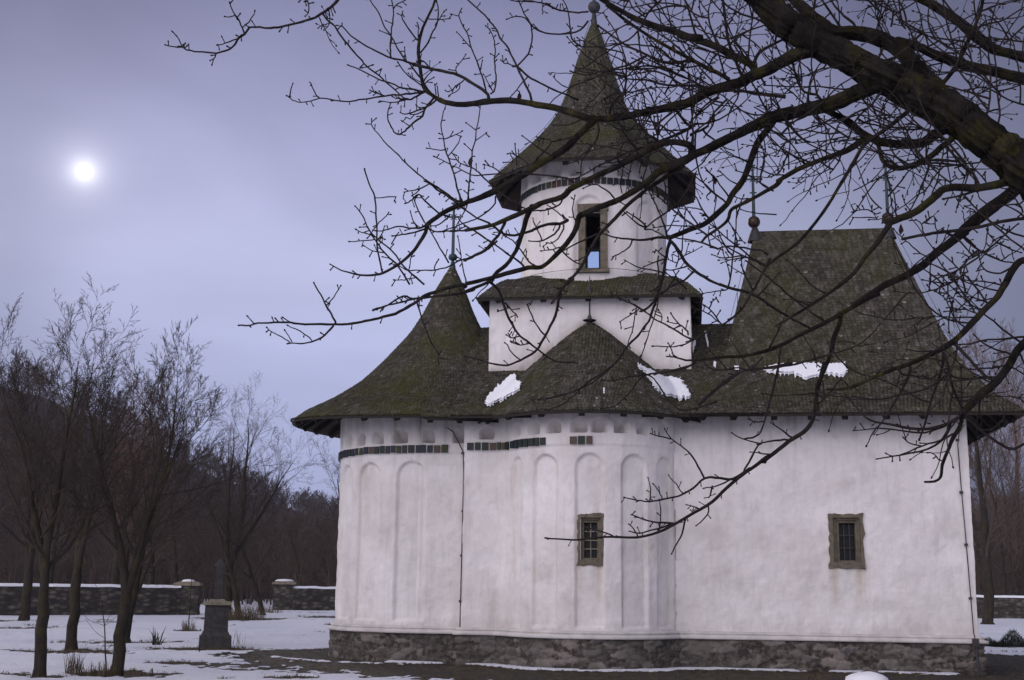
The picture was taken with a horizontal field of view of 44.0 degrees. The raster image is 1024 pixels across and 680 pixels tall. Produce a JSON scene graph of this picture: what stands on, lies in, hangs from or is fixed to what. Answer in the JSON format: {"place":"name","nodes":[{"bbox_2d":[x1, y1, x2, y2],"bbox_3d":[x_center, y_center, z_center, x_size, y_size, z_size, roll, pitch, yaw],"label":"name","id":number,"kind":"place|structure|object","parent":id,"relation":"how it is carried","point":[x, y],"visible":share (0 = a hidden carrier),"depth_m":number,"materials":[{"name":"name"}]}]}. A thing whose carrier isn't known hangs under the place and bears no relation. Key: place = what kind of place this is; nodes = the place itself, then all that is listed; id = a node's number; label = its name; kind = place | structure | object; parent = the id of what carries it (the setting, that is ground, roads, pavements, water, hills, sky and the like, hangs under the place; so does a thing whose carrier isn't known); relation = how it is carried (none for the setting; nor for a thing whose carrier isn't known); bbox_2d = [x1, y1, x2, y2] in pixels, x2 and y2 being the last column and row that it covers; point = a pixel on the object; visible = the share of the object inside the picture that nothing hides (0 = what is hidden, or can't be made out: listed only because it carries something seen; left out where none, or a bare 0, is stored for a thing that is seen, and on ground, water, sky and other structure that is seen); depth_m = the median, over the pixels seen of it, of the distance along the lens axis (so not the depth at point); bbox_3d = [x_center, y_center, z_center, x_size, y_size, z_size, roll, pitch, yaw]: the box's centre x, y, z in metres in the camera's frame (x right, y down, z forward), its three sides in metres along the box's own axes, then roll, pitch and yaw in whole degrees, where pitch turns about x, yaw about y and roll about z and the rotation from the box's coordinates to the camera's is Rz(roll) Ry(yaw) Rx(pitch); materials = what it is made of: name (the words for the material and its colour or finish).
{"place":"outdoors","nodes":[
{"label":"outdoors","id":0,"kind":"place"},
{"bbox_2d":[0,388,1021,598],"bbox_3d":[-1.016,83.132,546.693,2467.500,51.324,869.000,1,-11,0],"label":"hill","id":1,"kind":"structure","parent":0,"point":[209,479],"depth_m":260.14,"materials":[{"name":"brown plant"}]},
{"bbox_2d":[0,346,1023,604],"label":"woodland","id":2,"kind":"object","parent":1,"relation":"on","point":[96,566],"visible":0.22,"depth_m":127.53,"materials":[{"name":"brown plant"}]},
{"bbox_2d":[0,599,1023,679],"bbox_3d":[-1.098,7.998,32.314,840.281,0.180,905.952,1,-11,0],"label":"ground","id":3,"kind":"structure","parent":0,"point":[285,637],"depth_m":28.43,"materials":[{"name":"white snow"}]},
{"bbox_2d":[0,387,42,564],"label":"bare tree","id":4,"kind":"object","parent":3,"relation":"on","point":[16,463],"visible":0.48,"depth_m":48.21,"materials":[{"name":"brown plant"}]},
{"bbox_2d":[0,385,84,620],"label":"bare tree","id":5,"kind":"object","parent":3,"relation":"on","point":[24,615],"visible":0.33,"depth_m":55.80,"materials":[{"name":"brown plant"}]},
{"bbox_2d":[7,371,140,583],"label":"bare tree","id":6,"kind":"object","parent":3,"relation":"on","point":[53,555],"visible":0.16,"depth_m":74.09,"materials":[{"name":"brown plant"}]},
{"bbox_2d":[63,649,85,674],"bbox_3d":[-8.087,5.955,23.486,0.480,0.503,0.504,4,-11,-16],"label":"grass tuft","id":7,"kind":"object","parent":3,"relation":"on","point":[76,668],"visible":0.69,"depth_m":23.41,"materials":[{"name":"plant"}]},
{"bbox_2d":[0,274,152,677],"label":"bare tree","id":8,"kind":"object","parent":3,"relation":"on","point":[41,547],"visible":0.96,"depth_m":23.25,"materials":[{"name":"brown plant"}]},
{"bbox_2d":[3,329,170,650],"bbox_3d":[-10.979,3.775,32.577,3.889,8.276,3.811,-8,-14,37],"label":"bare tree","id":9,"kind":"object","parent":3,"relation":"on","point":[71,642],"visible":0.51,"depth_m":32.67,"materials":[{"name":"brown plant"}]},
{"bbox_2d":[0,583,180,615],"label":"stone wall","id":10,"kind":"structure","parent":3,"relation":"on","point":[157,600],"depth_m":65.05,"materials":[{"name":"grey stone"}]},
{"bbox_2d":[83,660,120,676],"bbox_3d":[-7.452,5.955,23.006,0.703,0.335,0.655,1,-11,0],"label":"grass tuft","id":11,"kind":"object","parent":3,"relation":"on","point":[103,673],"visible":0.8,"depth_m":22.97,"materials":[{"name":"brown plant"}]},
{"bbox_2d":[84,579,120,671],"bbox_3d":[-7.598,5.321,23.527,0.860,1.778,0.373,1,-11,0],"label":"sapling","id":12,"kind":"object","parent":3,"relation":"on","point":[104,637],"visible":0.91,"depth_m":23.54,"materials":[{"name":"brown plant"}]},
{"bbox_2d":[41,373,203,642],"bbox_3d":[-11.424,4.933,38.000,4.943,8.147,3.992,-3,-12,18],"label":"bare tree","id":13,"kind":"object","parent":3,"relation":"on","point":[138,584],"visible":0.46,"depth_m":37.30,"materials":[{"name":"brown plant"}]},
{"bbox_2d":[71,433,183,572],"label":"bare tree","id":14,"kind":"object","parent":3,"relation":"on","point":[123,513],"visible":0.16,"depth_m":93.15,"materials":[{"name":"brown plant"}]},
{"bbox_2d":[98,350,187,587],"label":"bare tree","id":15,"kind":"object","parent":3,"relation":"on","point":[115,575],"visible":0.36,"depth_m":79.97,"materials":[{"name":"brown plant"}]},
{"bbox_2d":[99,427,199,584],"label":"bare tree","id":16,"kind":"object","parent":3,"relation":"on","point":[151,578],"visible":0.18,"depth_m":70.38,"materials":[{"name":"brown plant"}]},
{"bbox_2d":[17,314,291,676],"bbox_3d":[-6.872,2.920,24.282,5.401,6.906,3.806,6,-12,-24],"label":"bare tree","id":17,"kind":"object","parent":3,"relation":"on","point":[127,580],"visible":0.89,"depth_m":24.07,"materials":[{"name":"brown plant"}]},
{"bbox_2d":[149,627,165,644],"bbox_3d":[-9.606,8.042,34.497,0.487,0.583,0.713,1,-11,0],"label":"grass tuft","id":18,"kind":"object","parent":3,"relation":"on","point":[155,641],"visible":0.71,"depth_m":34.38,"materials":[{"name":"beige plant"}]},
{"bbox_2d":[135,464,222,582],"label":"bare tree","id":19,"kind":"object","parent":3,"relation":"on","point":[175,576],"visible":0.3,"depth_m":78.83,"materials":[{"name":"brown plant"}]},
{"bbox_2d":[173,579,202,614],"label":"gate pillar","id":20,"kind":"structure","parent":3,"relation":"on","point":[185,585],"depth_m":68.00,"materials":[{"name":"stone"}]},
{"bbox_2d":[181,620,196,630],"bbox_3d":[-11.449,10.098,44.930,0.652,0.496,0.649,1,-11,0],"label":"grass tuft","id":21,"kind":"object","parent":3,"relation":"on","point":[184,628],"visible":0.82,"depth_m":44.90,"materials":[{"name":"brown plant"}]},
{"bbox_2d":[180,567,198,623],"bbox_3d":[-12.239,9.736,48.080,0.826,2.395,0.295,2,-11,-7],"label":"sapling","id":22,"kind":"object","parent":3,"relation":"on","point":[190,598],"visible":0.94,"depth_m":48.13,"materials":[{"name":"brown plant"}]},
{"bbox_2d":[198,559,231,649],"bbox_3d":[-7.895,7.076,33.920,0.840,2.380,0.840,3,-11,-14],"label":"monument","id":23,"kind":"object","parent":3,"relation":"on","point":[215,633],"visible":0.96,"depth_m":33.54,"materials":[{"name":"stone"}]},
{"bbox_2d":[185,479,254,619],"bbox_3d":[-14.543,10.313,62.708,3.312,6.987,3.711,5,-12,-20],"label":"bare tree","id":24,"kind":"object","parent":3,"relation":"on","point":[233,579],"visible":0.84,"depth_m":62.61,"materials":[{"name":"brown plant"}]},
{"bbox_2d":[228,605,243,620],"bbox_3d":[-13.325,12.716,59.371,1.744,0.839,1.707,-3,-12,17],"label":"grass tuft","id":25,"kind":"object","parent":3,"relation":"on","point":[234,616],"visible":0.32,"depth_m":59.17,"materials":[{"name":"brown plant"}]},
{"bbox_2d":[229,603,268,619],"bbox_3d":[-12.799,13.110,61.512,1.927,0.898,2.169,1,-11,0],"label":"grass tuft","id":26,"kind":"object","parent":3,"relation":"on","point":[248,616],"visible":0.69,"depth_m":61.28,"materials":[{"name":"brown plant"}]},
{"bbox_2d":[168,373,331,618],"bbox_3d":[-13.262,8.003,64.572,7.878,12.175,9.672,1,-11,0],"label":"bare tree","id":27,"kind":"object","parent":3,"relation":"on","point":[227,587],"visible":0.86,"depth_m":63.91,"materials":[{"name":"brown plant"}]},
{"bbox_2d":[203,460,303,614],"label":"bare tree","id":28,"kind":"object","parent":3,"relation":"on","point":[251,575],"visible":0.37,"depth_m":68.67,"materials":[{"name":"brown plant"}]},
{"bbox_2d":[252,605,283,612],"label":"grass tuft","id":29,"kind":"object","parent":3,"relation":"on","point":[270,609],"visible":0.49,"depth_m":74.84,"materials":[{"name":"plant"}]},
{"bbox_2d":[272,579,296,609],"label":"gate pillar","id":30,"kind":"structure","parent":3,"relation":"on","point":[283,593],"depth_m":82.16,"materials":[{"name":"stone"}]},
{"bbox_2d":[263,509,312,588],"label":"bare tree","id":31,"kind":"object","parent":3,"relation":"on","point":[295,550],"visible":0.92,"depth_m":90.12,"materials":[{"name":"brown plant"}]},
{"bbox_2d":[284,433,340,569],"bbox_3d":[-7.944,8.985,61.538,4.003,9.305,5.114,-7,-13,34],"label":"bare tree","id":32,"kind":"object","parent":3,"relation":"on","point":[334,500],"visible":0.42,"depth_m":60.99,"materials":[{"name":"brown plant"}]},
{"bbox_2d":[293,586,335,610],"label":"stone wall","id":33,"kind":"structure","parent":3,"relation":"on","point":[318,598],"depth_m":82.73,"materials":[{"name":"grey stone"}]},
{"bbox_2d":[164,0,1023,554],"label":"bare tree","id":34,"kind":"object","parent":3,"relation":"on","point":[912,84],"visible":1,"depth_m":7.40,"materials":[{"name":"brown plant"}]},
{"bbox_2d":[290,0,1023,675],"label":"church","id":35,"kind":"structure","parent":3,"relation":"on","point":[820,548],"depth_m":28.61,"materials":[{"name":"paint"}]},
{"bbox_2d":[485,373,520,406],"bbox_3d":[-0.197,1.140,29.472,0.871,0.990,1.500,1,-11,0],"label":"snow patch","id":36,"kind":"object","parent":35,"relation":"on","point":[510,384],"visible":1,"depth_m":29.24,"materials":[{"name":"white snow"}]},
{"bbox_2d":[576,513,603,565],"bbox_3d":[1.726,4.359,27.649,0.616,1.155,0.386,-1,-11,8],"label":"window","id":37,"kind":"structure","parent":35,"relation":"in","point":[592,553],"depth_m":27.57,"materials":[{"name":"stone"}]},
{"bbox_2d":[576,203,609,272],"bbox_3d":[2.012,-2.452,31.251,0.800,1.740,0.620,-1,-11,8],"label":"window","id":38,"kind":"structure","parent":35,"relation":"in","point":[597,259],"depth_m":31.09,"materials":[{"name":"stone"}]},
{"bbox_2d":[638,363,690,400],"bbox_3d":[3.575,0.982,28.962,1.296,0.939,0.984,11,-15,-44],"label":"snow patch","id":39,"kind":"object","parent":35,"relation":"on","point":[674,387],"visible":0.91,"depth_m":28.87,"materials":[{"name":"white snow"}]},
{"bbox_2d":[765,361,847,379],"bbox_3d":[6.762,0.700,29.211,1.938,0.517,0.466,0,-11,3],"label":"snow patch","id":40,"kind":"object","parent":35,"relation":"on","point":[833,369],"visible":0.79,"depth_m":29.18,"materials":[{"name":"white snow"}]},
{"bbox_2d":[828,513,865,568],"bbox_3d":[7.383,4.450,28.044,0.818,1.236,0.386,-1,-11,8],"label":"window","id":41,"kind":"structure","parent":35,"relation":"in","point":[847,533],"depth_m":27.96,"materials":[{"name":"stone"}]},
{"bbox_2d":[845,671,887,679],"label":"snow mound","id":42,"kind":"object","parent":3,"relation":"on","point":[868,675],"visible":1,"depth_m":24.20,"materials":[{"name":"white snow"}]},
{"bbox_2d":[968,439,989,528],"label":"bare tree","id":43,"kind":"object","parent":3,"relation":"on","point":[972,505],"visible":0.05,"depth_m":96.89,"materials":[{"name":"brown plant"}]},
{"bbox_2d":[943,304,1023,624],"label":"bare tree","id":44,"kind":"object","parent":3,"relation":"on","point":[988,600],"visible":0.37,"depth_m":69.15,"materials":[{"name":"brown plant"}]},
{"bbox_2d":[954,333,1022,597],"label":"bare tree","id":45,"kind":"object","parent":3,"relation":"on","point":[975,542],"visible":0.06,"depth_m":118.74,"materials":[{"name":"brown plant"}]},
{"bbox_2d":[967,318,1023,595],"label":"bare tree","id":46,"kind":"object","parent":3,"relation":"on","point":[1016,441],"visible":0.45,"depth_m":115.26,"materials":[{"name":"brown plant"}]},
{"bbox_2d":[969,421,1023,595],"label":"bare tree","id":47,"kind":"object","parent":3,"relation":"on","point":[1013,569],"visible":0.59,"depth_m":91.60,"materials":[{"name":"brown plant"}]},
{"bbox_2d":[969,434,1023,594],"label":"bare tree","id":48,"kind":"object","parent":3,"relation":"on","point":[1002,571],"visible":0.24,"depth_m":94.16,"materials":[{"name":"brown plant"}]},
{"bbox_2d":[976,595,1023,618],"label":"stone wall","id":49,"kind":"structure","parent":3,"relation":"on","point":[1008,606],"depth_m":84.00,"materials":[{"name":"grey stone"}]},
{"bbox_2d":[984,629,1023,647],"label":"evergreen shrub","id":50,"kind":"object","parent":3,"relation":"on","point":[1011,640],"visible":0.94,"depth_m":39.51,"materials":[{"name":"green plant"}]},
{"bbox_2d":[0,0,1023,516],"label":"sky","id":51,"kind":"structure","parent":0,"point":[149,168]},
{"bbox_2d":[1,612,1023,679],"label":"dry grass","id":52,"kind":"structure","parent":0,"point":[251,648],"depth_m":26.72,"materials":[{"name":"brown plant"}]}
]}

